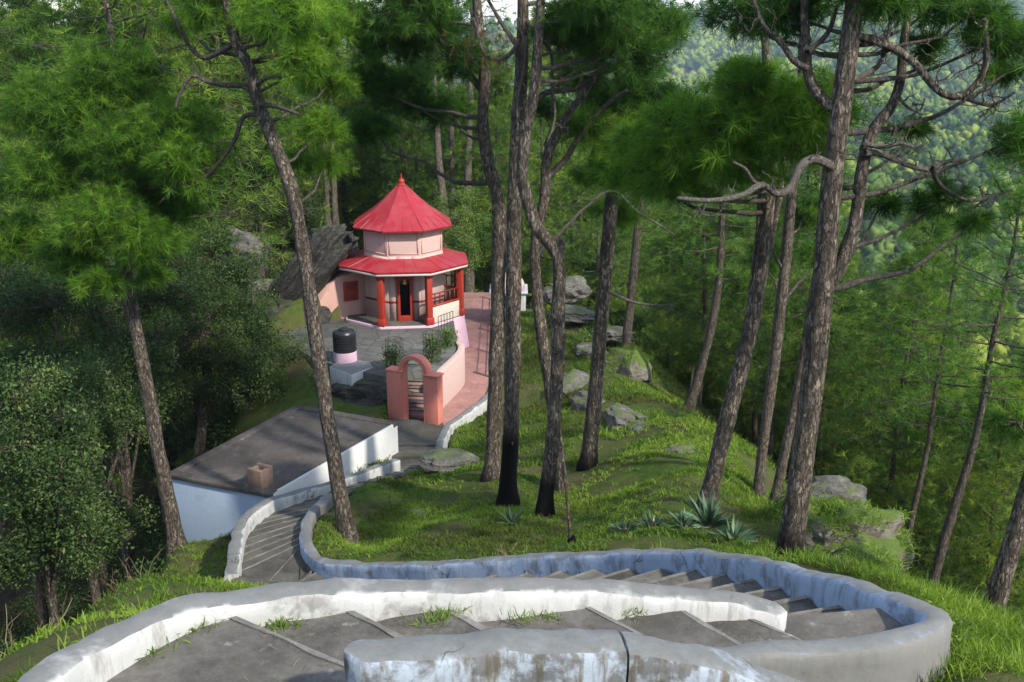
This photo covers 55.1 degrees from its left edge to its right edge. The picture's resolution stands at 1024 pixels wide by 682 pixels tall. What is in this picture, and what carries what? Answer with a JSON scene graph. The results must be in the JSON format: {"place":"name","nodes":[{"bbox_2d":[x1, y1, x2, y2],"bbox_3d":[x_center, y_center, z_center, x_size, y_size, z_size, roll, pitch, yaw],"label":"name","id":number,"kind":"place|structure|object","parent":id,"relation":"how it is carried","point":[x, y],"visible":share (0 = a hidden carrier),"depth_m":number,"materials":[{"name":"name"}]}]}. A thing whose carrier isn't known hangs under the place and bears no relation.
{"place":"outdoors","nodes":[
{"label":"outdoors","id":0,"kind":"place"},
{"bbox_2d":[242,419,442,581],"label":"stepped path","id":1,"kind":"structure","parent":0,"point":[272,550],"depth_m":25.93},
{"bbox_2d":[0,0,716,40],"label":"sky","id":2,"kind":"structure","parent":0,"point":[496,4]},
{"bbox_2d":[0,8,1023,681],"bbox_3d":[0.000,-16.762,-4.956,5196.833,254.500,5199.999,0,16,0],"label":"ground","id":3,"kind":"structure","parent":0,"point":[298,394],"depth_m":27.98,"materials":[{"name":"plant"}]},
{"bbox_2d":[0,0,70,313],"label":"pine tree","id":4,"kind":"object","parent":3,"relation":"on","point":[13,5],"visible":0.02,"depth_m":62.18,"materials":[{"name":"green plant"}]},
{"bbox_2d":[0,6,108,425],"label":"pine tree","id":5,"kind":"object","parent":3,"relation":"on","point":[4,131],"visible":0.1,"depth_m":50.99,"materials":[{"name":"green plant"}]},
{"bbox_2d":[0,338,134,629],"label":"oak tree","id":6,"kind":"object","parent":3,"relation":"on","point":[48,513],"visible":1,"depth_m":21.22,"materials":[{"name":"green plant"}]},
{"bbox_2d":[0,338,174,608],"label":"oak tree","id":7,"kind":"object","parent":3,"relation":"on","point":[129,410],"visible":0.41,"depth_m":30.76,"materials":[{"name":"green plant"}]},
{"bbox_2d":[0,204,179,629],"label":"oak tree","id":8,"kind":"object","parent":3,"relation":"on","point":[41,603],"visible":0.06,"depth_m":41.74,"materials":[{"name":"green plant"}]},
{"bbox_2d":[0,58,207,595],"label":"pine tree","id":9,"kind":"object","parent":3,"relation":"on","point":[46,211],"visible":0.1,"depth_m":41.70,"materials":[{"name":"green plant"}]},
{"bbox_2d":[0,247,215,581],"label":"oak tree","id":10,"kind":"object","parent":3,"relation":"on","point":[23,300],"visible":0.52,"depth_m":34.30,"materials":[{"name":"green plant"}]},
{"bbox_2d":[0,0,242,558],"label":"pine tree","id":11,"kind":"object","parent":3,"relation":"on","point":[100,112],"visible":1,"depth_m":24.64,"materials":[{"name":"green plant"}]},
{"bbox_2d":[8,1,256,200],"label":"pine tree","id":12,"kind":"object","parent":3,"relation":"on","point":[87,25],"visible":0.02,"depth_m":57.13,"materials":[{"name":"green plant"}]},
{"bbox_2d":[0,0,273,452],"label":"pine tree","id":13,"kind":"object","parent":3,"relation":"on","point":[21,26],"visible":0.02,"depth_m":48.47,"materials":[{"name":"green plant"}]},
{"bbox_2d":[0,268,284,658],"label":"undergrowth","id":14,"kind":"object","parent":3,"relation":"on","point":[161,545],"visible":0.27,"depth_m":47.51,"materials":[{"name":"green plant"}]},
{"bbox_2d":[0,484,323,681],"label":"bank grass","id":15,"kind":"structure","parent":3,"relation":"on","point":[42,633],"depth_m":13.62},
{"bbox_2d":[97,374,233,525],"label":"oak tree","id":16,"kind":"object","parent":3,"relation":"on","point":[187,436],"visible":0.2,"depth_m":45.13,"materials":[{"name":"green plant"}]},
{"bbox_2d":[1,0,332,460],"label":"pine tree","id":17,"kind":"object","parent":3,"relation":"on","point":[123,27],"visible":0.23,"depth_m":45.41,"materials":[{"name":"green plant"}]},
{"bbox_2d":[74,0,313,200],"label":"pine tree","id":18,"kind":"object","parent":3,"relation":"on","point":[231,67],"visible":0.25,"depth_m":53.50,"materials":[{"name":"green plant"}]},
{"bbox_2d":[131,219,300,458],"bbox_3d":[-12.197,1.088,41.268,7.619,11.804,8.167,0,16,0],"label":"oak tree","id":19,"kind":"object","parent":3,"relation":"on","point":[232,335],"visible":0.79,"depth_m":39.55,"materials":[{"name":"green plant"}]},
{"bbox_2d":[216,226,271,286],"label":"boulder","id":20,"kind":"object","parent":3,"relation":"on","point":[248,242],"visible":0.19,"depth_m":49.90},
{"bbox_2d":[180,2,335,227],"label":"pine tree","id":21,"kind":"object","parent":3,"relation":"on","point":[240,106],"visible":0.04,"depth_m":60.82,"materials":[{"name":"green plant"}]},
{"bbox_2d":[143,0,373,541],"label":"pine tree","id":22,"kind":"object","parent":3,"relation":"on","point":[320,22],"visible":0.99,"depth_m":23.26,"materials":[{"name":"green plant"}]},
{"bbox_2d":[196,147,333,252],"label":"oak tree","id":23,"kind":"object","parent":3,"relation":"on","point":[252,217],"visible":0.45,"depth_m":55.67,"materials":[{"name":"green plant"}]},
{"bbox_2d":[244,373,292,407],"bbox_3d":[-9.607,1.780,39.158,2.078,1.849,1.897,0,16,0],"label":"bush","id":24,"kind":"object","parent":3,"relation":"on","point":[277,394],"visible":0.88,"depth_m":38.98,"materials":[{"name":"green plant"}]},
{"bbox_2d":[170,405,398,542],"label":"white house","id":25,"kind":"structure","parent":3,"relation":"on","point":[214,497],"depth_m":30.78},
{"bbox_2d":[247,462,273,488],"bbox_3d":[-7.409,3.990,28.899,0.520,0.620,0.530,8,18,26],"label":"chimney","id":26,"kind":"object","parent":25,"relation":"on","point":[259,475],"visible":1,"depth_m":28.73,"materials":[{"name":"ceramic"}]},
{"bbox_2d":[267,327,310,365],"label":"bush","id":27,"kind":"object","parent":3,"relation":"on","point":[297,345],"visible":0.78,"depth_m":40.07,"materials":[{"name":"green plant"}]},
{"bbox_2d":[252,297,331,324],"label":"rock outcrop","id":28,"kind":"object","parent":3,"relation":"on","point":[325,311],"visible":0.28,"depth_m":44.82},
{"bbox_2d":[227,32,363,251],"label":"pine tree","id":29,"kind":"object","parent":3,"relation":"on","point":[251,40],"visible":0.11,"depth_m":66.00,"materials":[{"name":"green plant"}]},
{"bbox_2d":[224,458,399,581],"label":"path wall","id":30,"kind":"structure","parent":3,"relation":"on","point":[249,520],"depth_m":27.45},
{"bbox_2d":[268,227,355,300],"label":"rock outcrop","id":31,"kind":"object","parent":3,"relation":"on","point":[330,250],"visible":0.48,"depth_m":44.73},
{"bbox_2d":[289,0,371,225],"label":"pine tree","id":32,"kind":"object","parent":3,"relation":"on","point":[335,216],"visible":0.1,"depth_m":63.74,"materials":[{"name":"green plant"}]},
{"bbox_2d":[318,268,365,318],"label":"side room","id":33,"kind":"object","parent":3,"relation":"on","point":[345,291],"visible":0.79,"depth_m":45.60,"materials":[{"name":"pink paint"}]},
{"bbox_2d":[286,0,409,241],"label":"pine tree","id":34,"kind":"object","parent":3,"relation":"on","point":[358,193],"visible":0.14,"depth_m":71.26,"materials":[{"name":"green plant"}]},
{"bbox_2d":[277,318,456,382],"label":"stone terrace","id":35,"kind":"structure","parent":3,"relation":"on","point":[370,341],"depth_m":41.82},
{"bbox_2d":[330,360,372,385],"bbox_3d":[-6.450,1.476,38.989,1.745,1.060,1.669,10,19,31],"label":"tank stand","id":36,"kind":"object","parent":35,"relation":"on","point":[350,374],"visible":0.59,"depth_m":38.47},
{"bbox_2d":[332,327,356,363],"bbox_3d":[-6.704,0.130,39.329,0.940,1.330,0.940,0,16,0],"label":"water tank","id":37,"kind":"object","parent":36,"relation":"on","point":[344,345],"visible":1,"depth_m":39.00,"materials":[{"name":"black plastic"}]},
{"bbox_2d":[339,174,468,347],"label":"octagonal shrine","id":38,"kind":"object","parent":35,"relation":"on","point":[401,224],"visible":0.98,"depth_m":44.58,"materials":[{"name":"red paint"}]},
{"bbox_2d":[396,277,412,320],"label":"doorway","id":39,"kind":"structure","parent":38,"relation":"in","point":[404,291],"depth_m":44.99,"materials":[{"name":"red paint"}]},
{"bbox_2d":[330,379,413,405],"bbox_3d":[-5.512,2.303,38.511,3.377,1.765,2.073,0,16,0],"label":"boulder","id":40,"kind":"object","parent":3,"relation":"on","point":[361,392],"visible":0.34,"depth_m":37.74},
{"bbox_2d":[319,62,456,249],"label":"pine tree","id":41,"kind":"object","parent":3,"relation":"on","point":[369,202],"visible":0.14,"depth_m":68.99,"materials":[{"name":"green plant"}]},
{"bbox_2d":[17,577,786,681],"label":"curved wall","id":42,"kind":"structure","parent":3,"relation":"on","point":[106,653],"depth_m":9.33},
{"bbox_2d":[385,353,443,424],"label":"gate arch","id":43,"kind":"structure","parent":3,"relation":"on","point":[397,392],"depth_m":36.45,"materials":[{"name":"salmon pink plaster"}]},
{"bbox_2d":[356,40,478,208],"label":"pine tree","id":44,"kind":"object","parent":3,"relation":"on","point":[387,163],"visible":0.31,"depth_m":64.00,"materials":[{"name":"green plant"}]},
{"bbox_2d":[333,0,506,481],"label":"pine tree","id":45,"kind":"object","parent":3,"relation":"on","point":[406,29],"visible":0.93,"depth_m":26.16,"materials":[{"name":"green plant"}]},
{"bbox_2d":[391,70,480,284],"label":"pine tree","id":46,"kind":"object","parent":3,"relation":"on","point":[439,161],"visible":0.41,"depth_m":59.21,"materials":[{"name":"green plant"}]},
{"bbox_2d":[416,448,479,474],"bbox_3d":[-2.053,3.936,31.921,2.082,0.757,1.279,0,16,0],"label":"boulder","id":47,"kind":"object","parent":3,"relation":"on","point":[436,461],"visible":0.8,"depth_m":31.55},
{"bbox_2d":[436,340,464,407],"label":"retaining wall","id":48,"kind":"structure","parent":3,"relation":"on","point":[452,368],"depth_m":39.50,"materials":[{"name":"pink paint"}]},
{"bbox_2d":[405,0,496,285],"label":"pine tree","id":49,"kind":"object","parent":3,"relation":"on","point":[452,156],"visible":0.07,"depth_m":62.98,"materials":[{"name":"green plant"}]},
{"bbox_2d":[424,185,490,276],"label":"oak tree","id":50,"kind":"object","parent":3,"relation":"on","point":[471,224],"visible":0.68,"depth_m":54.66,"materials":[{"name":"green plant"}]},
{"bbox_2d":[435,393,487,448],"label":"garden wall","id":51,"kind":"structure","parent":3,"relation":"on","point":[471,413],"depth_m":36.87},
{"bbox_2d":[443,292,490,425],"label":"paved walk","id":52,"kind":"structure","parent":3,"relation":"on","point":[474,388],"depth_m":45.01,"materials":[{"name":"concrete"}]},
{"bbox_2d":[407,364,441,420],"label":"red steps","id":53,"kind":"structure","parent":52,"relation":"on","point":[416,405],"depth_m":37.90,"materials":[{"name":"brick"}]},
{"bbox_2d":[430,0,530,291],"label":"pine tree","id":54,"kind":"object","parent":3,"relation":"on","point":[469,283],"visible":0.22,"depth_m":60.81,"materials":[{"name":"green plant"}]},
{"bbox_2d":[445,79,530,298],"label":"pine tree","id":55,"kind":"object","parent":3,"relation":"on","point":[486,283],"visible":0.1,"depth_m":78.79,"materials":[{"name":"green plant"}]},
{"bbox_2d":[416,51,570,271],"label":"pine tree","id":56,"kind":"object","parent":3,"relation":"on","point":[497,86],"visible":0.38,"depth_m":62.20,"materials":[{"name":"green plant"}]},
{"bbox_2d":[106,568,903,681],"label":"stone stairway","id":57,"kind":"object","parent":3,"relation":"on","point":[225,651],"visible":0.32,"depth_m":9.21,"materials":[{"name":"stone"}]},
{"bbox_2d":[136,603,648,660],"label":"step weeds","id":58,"kind":"object","parent":57,"relation":"on","point":[281,623],"visible":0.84,"depth_m":9.32,"materials":[{"name":"green plant"}]},
{"bbox_2d":[434,0,627,507],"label":"pine tree","id":59,"kind":"object","parent":3,"relation":"on","point":[508,495],"visible":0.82,"depth_m":23.95,"materials":[{"name":"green plant"}]},
{"bbox_2d":[140,436,922,588],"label":"knoll grass","id":60,"kind":"structure","parent":3,"relation":"on","point":[591,537],"depth_m":23.65,"materials":[{"name":"plant"}]},
{"bbox_2d":[480,19,601,303],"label":"pine tree","id":61,"kind":"object","parent":3,"relation":"on","point":[557,191],"visible":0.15,"depth_m":75.90,"materials":[{"name":"green plant"}]},
{"bbox_2d":[507,130,589,310],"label":"pine tree","id":62,"kind":"object","parent":3,"relation":"on","point":[547,280],"visible":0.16,"depth_m":82.60,"materials":[{"name":"green plant"}]},
{"bbox_2d":[542,275,592,304],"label":"boulder","id":63,"kind":"object","parent":3,"relation":"on","point":[577,288],"visible":0.71,"depth_m":50.83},
{"bbox_2d":[351,311,787,487],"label":"slope grass","id":64,"kind":"structure","parent":3,"relation":"on","point":[677,402],"depth_m":35.27,"materials":[{"name":"plant"}]},
{"bbox_2d":[547,304,594,324],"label":"boulder","id":65,"kind":"object","parent":3,"relation":"on","point":[575,314],"visible":0.68,"depth_m":48.09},
{"bbox_2d":[343,627,802,681],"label":"cracked wall","id":66,"kind":"structure","parent":3,"relation":"on","point":[498,654],"depth_m":7.28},
{"bbox_2d":[562,369,589,394],"bbox_3d":[2.378,1.871,39.087,1.303,1.137,2.425,13,21,36],"label":"boulder","id":67,"kind":"object","parent":3,"relation":"on","point":[575,379],"visible":0.45,"depth_m":38.88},
{"bbox_2d":[522,92,662,323],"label":"pine tree","id":68,"kind":"object","parent":3,"relation":"on","point":[596,238],"visible":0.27,"depth_m":71.29,"materials":[{"name":"green plant"}]},
{"bbox_2d":[516,0,701,516],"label":"pine tree","id":69,"kind":"object","parent":3,"relation":"on","point":[585,24],"visible":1,"depth_m":22.27,"materials":[{"name":"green plant"}]},
{"bbox_2d":[529,0,703,490],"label":"pine tree","id":70,"kind":"object","parent":3,"relation":"on","point":[606,95],"visible":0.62,"depth_m":25.75,"materials":[{"name":"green plant"}]},
{"bbox_2d":[544,78,689,470],"bbox_3d":[2.998,-6.247,26.575,5.498,21.695,4.214,-14,21,-39],"label":"pine tree","id":71,"kind":"object","parent":3,"relation":"on","point":[613,216],"visible":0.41,"depth_m":27.43,"materials":[{"name":"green plant"}]},
{"bbox_2d":[604,402,635,429],"bbox_3d":[3.752,2.635,33.661,1.138,0.772,1.853,0,16,0],"label":"boulder","id":72,"kind":"object","parent":3,"relation":"on","point":[617,415],"visible":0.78,"depth_m":33.24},
{"bbox_2d":[299,493,952,681],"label":"stair wall","id":73,"kind":"structure","parent":3,"relation":"on","point":[914,645],"depth_m":12.20,"materials":[{"name":"concrete"}]},
{"bbox_2d":[566,65,689,347],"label":"pine tree","id":74,"kind":"object","parent":3,"relation":"on","point":[629,308],"visible":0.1,"depth_m":42.79,"materials":[{"name":"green plant"}]},
{"bbox_2d":[604,346,651,382],"bbox_3d":[4.776,1.203,40.564,2.146,1.946,1.743,10,19,31],"label":"boulder","id":75,"kind":"object","parent":3,"relation":"on","point":[640,368],"visible":0.63,"depth_m":39.88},
{"bbox_2d":[586,195,671,347],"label":"pine tree","id":76,"kind":"object","parent":3,"relation":"on","point":[650,215],"visible":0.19,"depth_m":81.84,"materials":[{"name":"green plant"}]},
{"bbox_2d":[623,218,707,372],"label":"pine tree","id":77,"kind":"object","parent":3,"relation":"on","point":[655,331],"visible":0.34,"depth_m":63.34,"materials":[{"name":"green plant"}]},
{"bbox_2d":[308,0,1023,468],"bbox_3d":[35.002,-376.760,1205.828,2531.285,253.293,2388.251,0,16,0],"label":"distant forest","id":78,"kind":"object","parent":3,"relation":"on","point":[952,128],"visible":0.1,"depth_m":634.68,"materials":[{"name":"green plant"}]},
{"bbox_2d":[628,95,765,402],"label":"pine tree","id":79,"kind":"object","parent":3,"relation":"on","point":[679,339],"visible":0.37,"depth_m":51.58,"materials":[{"name":"green plant"}]},
{"bbox_2d":[653,223,747,387],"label":"pine tree","id":80,"kind":"object","parent":3,"relation":"on","point":[684,321],"visible":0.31,"depth_m":55.93,"materials":[{"name":"green plant"}]},
{"bbox_2d":[669,293,732,418],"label":"pine tree","id":81,"kind":"object","parent":3,"relation":"on","point":[706,405],"visible":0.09,"depth_m":65.42,"materials":[{"name":"green plant"}]},
{"bbox_2d":[674,490,735,530],"bbox_3d":[3.836,3.432,19.357,1.436,0.946,1.498,0,16,0],"label":"agave plant","id":82,"kind":"object","parent":3,"relation":"on","point":[708,516],"visible":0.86,"depth_m":19.30,"materials":[{"name":"green plant"}]},
{"bbox_2d":[579,37,877,511],"bbox_3d":[4.167,-2.703,18.289,4.910,14.761,6.067,-11,20,-33],"label":"pine tree","id":83,"kind":"object","parent":3,"relation":"on","point":[756,107],"visible":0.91,"depth_m":16.95,"materials":[{"name":"green plant"}]},
{"bbox_2d":[689,281,773,407],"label":"pine tree","id":84,"kind":"object","parent":3,"relation":"on","point":[708,377],"visible":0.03,"depth_m":61.01,"materials":[{"name":"green plant"}]},
{"bbox_2d":[653,52,810,410],"bbox_3d":[7.800,-3.130,36.722,6.161,14.846,5.656,0,16,0],"label":"pine tree","id":85,"kind":"object","parent":3,"relation":"on","point":[690,402],"visible":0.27,"depth_m":36.83,"materials":[{"name":"green plant"}]},
{"bbox_2d":[705,514,758,541],"bbox_3d":[4.068,3.636,18.397,1.024,0.746,0.968,-8,18,-26],"label":"agave plant","id":86,"kind":"object","parent":3,"relation":"on","point":[731,532],"visible":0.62,"depth_m":18.32,"materials":[{"name":"green plant"}]},
{"bbox_2d":[673,181,837,451],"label":"pine tree","id":87,"kind":"object","parent":3,"relation":"on","point":[756,401],"visible":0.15,"depth_m":49.06,"materials":[{"name":"green plant"}]},
{"bbox_2d":[605,344,921,574],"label":"rock grass","id":88,"kind":"object","parent":3,"relation":"on","point":[837,501],"visible":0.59,"depth_m":18.38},
{"bbox_2d":[741,301,832,475],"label":"pine tree","id":89,"kind":"object","parent":3,"relation":"on","point":[775,435],"visible":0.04,"depth_m":56.30,"materials":[{"name":"green plant"}]},
{"bbox_2d":[687,113,900,462],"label":"pine tree","id":90,"kind":"object","parent":3,"relation":"on","point":[755,377],"visible":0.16,"depth_m":40.99,"materials":[{"name":"green plant"}]},
{"bbox_2d":[711,2,919,495],"bbox_3d":[6.955,-3.054,23.043,5.029,15.700,5.859,3,17,11],"label":"pine tree","id":91,"kind":"object","parent":3,"relation":"on","point":[806,208],"visible":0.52,"depth_m":23.94,"materials":[{"name":"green plant"}]},
{"bbox_2d":[750,252,897,476],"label":"pine tree","id":92,"kind":"object","parent":3,"relation":"on","point":[847,307],"visible":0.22,"depth_m":43.82,"materials":[{"name":"green plant"}]},
{"bbox_2d":[773,293,883,475],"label":"pine tree","id":93,"kind":"object","parent":3,"relation":"on","point":[824,452],"visible":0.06,"depth_m":49.55,"materials":[{"name":"green plant"}]},
{"bbox_2d":[810,475,866,503],"bbox_3d":[7.243,3.497,22.432,1.668,0.925,1.095,0,16,0],"label":"boulder","id":94,"kind":"object","parent":3,"relation":"on","point":[839,485],"visible":0.33,"depth_m":22.06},
{"bbox_2d":[779,500,913,571],"bbox_3d":[6.501,4.019,19.067,2.064,2.132,2.248,-14,21,-39],"label":"boulder","id":95,"kind":"object","parent":3,"relation":"on","point":[881,536],"visible":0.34,"depth_m":18.30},
{"bbox_2d":[676,0,1023,557],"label":"pine tree","id":96,"kind":"object","parent":3,"relation":"on","point":[986,21],"visible":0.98,"depth_m":15.01,"materials":[{"name":"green plant"}]},
{"bbox_2d":[767,0,957,501],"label":"pine tree","id":97,"kind":"object","parent":3,"relation":"on","point":[783,459],"visible":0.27,"depth_m":23.07,"materials":[{"name":"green plant"}]},
{"bbox_2d":[835,544,902,571],"bbox_3d":[6.545,4.139,18.052,1.236,0.988,1.593,0,16,0],"label":"boulder","id":98,"kind":"object","parent":3,"relation":"on","point":[860,553],"visible":0.24,"depth_m":17.68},
{"bbox_2d":[813,267,993,534],"bbox_3d":[14.887,3.746,38.824,6.895,13.591,7.129,9,19,28],"label":"pine tree","id":99,"kind":"object","parent":3,"relation":"on","point":[843,432],"visible":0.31,"depth_m":38.28,"materials":[{"name":"green plant"}]},
{"bbox_2d":[823,197,997,528],"bbox_3d":[13.768,2.232,34.901,6.585,15.096,6.576,-14,24,-41],"label":"pine tree","id":100,"kind":"object","parent":3,"relation":"on","point":[886,500],"visible":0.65,"depth_m":34.46,"materials":[{"name":"green plant"}]},
{"bbox_2d":[833,389,991,584],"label":"pine tree","id":101,"kind":"object","parent":3,"relation":"on","point":[921,565],"visible":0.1,"depth_m":42.46,"materials":[{"name":"green plant"}]},
{"bbox_2d":[835,322,990,542],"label":"pine tree","id":102,"kind":"object","parent":3,"relation":"on","point":[957,391],"visible":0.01,"depth_m":45.14,"materials":[{"name":"green plant"}]},
{"bbox_2d":[858,217,1023,571],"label":"pine tree","id":103,"kind":"object","parent":3,"relation":"on","point":[921,475],"visible":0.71,"depth_m":29.25,"materials":[{"name":"green plant"}]},
{"bbox_2d":[868,171,1023,583],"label":"pine tree","id":104,"kind":"object","parent":3,"relation":"on","point":[951,516],"visible":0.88,"depth_m":26.24,"materials":[{"name":"green plant"}]},
{"bbox_2d":[905,458,1023,615],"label":"pine tree","id":105,"kind":"object","parent":3,"relation":"on","point":[948,556],"visible":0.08,"depth_m":42.86,"materials":[{"name":"green plant"}]},
{"bbox_2d":[908,363,1023,613],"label":"pine tree","id":106,"kind":"object","parent":3,"relation":"on","point":[989,554],"visible":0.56,"depth_m":32.71,"materials":[{"name":"green plant"}]},
{"bbox_2d":[909,346,1023,617],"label":"pine tree","id":107,"kind":"object","parent":3,"relation":"on","point":[1019,576],"visible":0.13,"depth_m":37.70,"materials":[{"name":"green plant"}]},
{"bbox_2d":[959,87,1023,602],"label":"pine tree","id":108,"kind":"object","parent":3,"relation":"on","point":[1000,264],"visible":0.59,"depth_m":15.60,"materials":[{"name":"green plant"}]},
{"bbox_2d":[975,53,1023,610],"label":"pine tree","id":109,"kind":"object","parent":3,"relation":"on","point":[1004,570],"visible":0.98,"depth_m":15.47,"materials":[{"name":"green plant"}]},
{"bbox_2d":[757,541,1023,681],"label":"tall grass","id":110,"kind":"structure","parent":0,"point":[993,617],"depth_m":12.52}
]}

